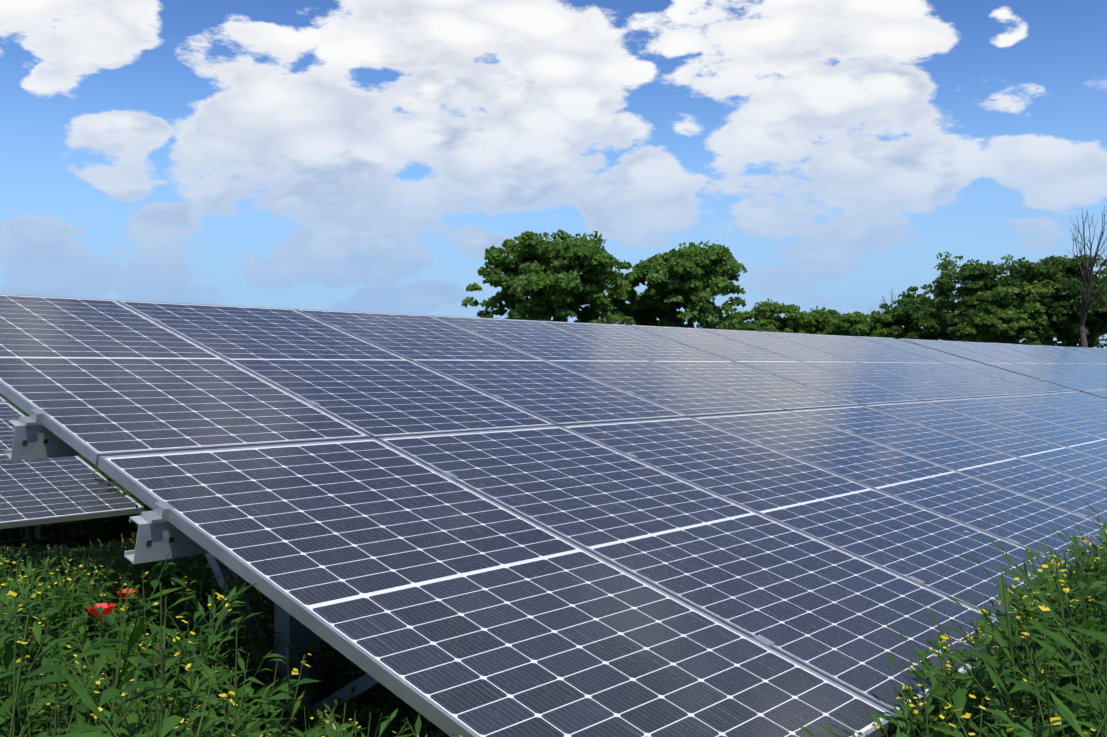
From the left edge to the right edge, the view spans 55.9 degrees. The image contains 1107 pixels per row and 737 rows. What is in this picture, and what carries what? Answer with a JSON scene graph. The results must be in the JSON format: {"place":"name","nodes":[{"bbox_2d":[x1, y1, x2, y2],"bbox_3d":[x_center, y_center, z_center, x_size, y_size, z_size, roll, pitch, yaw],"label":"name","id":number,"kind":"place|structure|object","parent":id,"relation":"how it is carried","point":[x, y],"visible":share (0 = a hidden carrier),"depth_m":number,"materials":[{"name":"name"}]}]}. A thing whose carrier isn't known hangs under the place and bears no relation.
{"place":"outdoors","nodes":[
{"label":"outdoors","id":0,"kind":"place"},
{"bbox_2d":[0,393,24,414],"bbox_3d":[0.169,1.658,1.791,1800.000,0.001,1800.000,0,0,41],"label":"ground","id":1,"kind":"structure","parent":0,"point":[11,402],"depth_m":46.00,"materials":[{"name":"green plant"}]},
{"bbox_2d":[0,518,101,559],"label":"fence","id":2,"kind":"object","parent":1,"relation":"on","point":[30,537],"visible":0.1,"depth_m":6.21,"materials":[{"name":"metal"}]},
{"bbox_2d":[0,396,144,539],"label":"solar panel","id":3,"kind":"object","parent":1,"relation":"on","point":[38,492],"visible":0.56,"depth_m":6.34,"materials":[{"name":"glass"}]},
{"bbox_2d":[461,229,626,324],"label":"tree","id":4,"kind":"object","parent":1,"relation":"on","point":[564,270],"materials":[{"name":"green plant"}]},
{"bbox_2d":[0,294,1106,736],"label":"solar panel","id":5,"kind":"object","parent":1,"relation":"on","point":[450,526],"visible":0.98,"depth_m":3.73,"materials":[{"name":"glass"}]},
{"bbox_2d":[0,397,1106,736],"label":"weeds","id":6,"kind":"object","parent":1,"relation":"on","point":[102,637],"visible":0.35,"depth_m":2.36,"materials":[{"name":"green plant"}]},
{"bbox_2d":[599,240,747,329],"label":"tree","id":7,"kind":"object","parent":1,"relation":"on","point":[704,268],"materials":[{"name":"green plant"}]},
{"bbox_2d":[709,317,773,331],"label":"tree","id":8,"kind":"object","parent":1,"relation":"on","point":[748,326],"visible":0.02,"depth_m":98.71,"materials":[{"name":"green plant"}]},
{"bbox_2d":[733,298,816,333],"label":"tree","id":9,"kind":"object","parent":1,"relation":"on","point":[764,311],"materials":[{"name":"green plant"}]},
{"bbox_2d":[785,306,849,335],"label":"tree","id":10,"kind":"object","parent":1,"relation":"on","point":[818,316],"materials":[{"name":"green plant"}]},
{"bbox_2d":[829,310,921,338],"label":"tree","id":11,"kind":"object","parent":1,"relation":"on","point":[863,327],"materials":[{"name":"green plant"}]},
{"bbox_2d":[879,288,897,312],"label":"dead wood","id":12,"kind":"object","parent":1,"relation":"on","point":[891,299],"visible":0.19,"depth_m":111.70,"materials":[{"name":"grey plant"}]},
{"bbox_2d":[866,294,963,340],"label":"tree","id":13,"kind":"object","parent":1,"relation":"on","point":[904,323],"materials":[{"name":"green plant"}]},
{"bbox_2d":[934,252,963,334],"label":"thin tree","id":14,"kind":"object","parent":1,"relation":"on","point":[950,260],"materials":[{"name":"green plant"}]},
{"bbox_2d":[892,259,1032,343],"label":"tree","id":15,"kind":"object","parent":1,"relation":"on","point":[943,283],"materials":[{"name":"green plant"}]},
{"bbox_2d":[899,339,1106,398],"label":"solar panel","id":16,"kind":"object","parent":1,"relation":"on","point":[1082,369],"visible":0.81,"depth_m":13.36,"materials":[{"name":"glass"}]},
{"bbox_2d":[952,280,1060,345],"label":"tree","id":17,"kind":"object","parent":1,"relation":"on","point":[1008,314],"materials":[{"name":"green plant"}]},
{"bbox_2d":[997,254,1044,336],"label":"thin tree","id":18,"kind":"object","parent":1,"relation":"on","point":[1007,258],"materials":[{"name":"green plant"}]},
{"bbox_2d":[987,254,1106,346],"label":"tree","id":19,"kind":"object","parent":1,"relation":"on","point":[1048,267],"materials":[{"name":"green plant"}]},
{"bbox_2d":[1033,319,1106,346],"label":"tree","id":20,"kind":"object","parent":1,"relation":"on","point":[1098,339],"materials":[{"name":"green plant"}]},
{"bbox_2d":[1037,254,1106,347],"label":"tree","id":21,"kind":"object","parent":1,"relation":"on","point":[1099,308],"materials":[{"name":"green plant"}]},
{"bbox_2d":[1066,206,1106,347],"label":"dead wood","id":22,"kind":"object","parent":1,"relation":"on","point":[1086,302],"visible":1,"depth_m":90.24,"materials":[{"name":"brown wood"}]},
{"bbox_2d":[0,0,1106,347],"label":"sky","id":23,"kind":"structure","parent":0,"point":[335,155],"materials":[{"name":"blue"}]}
]}

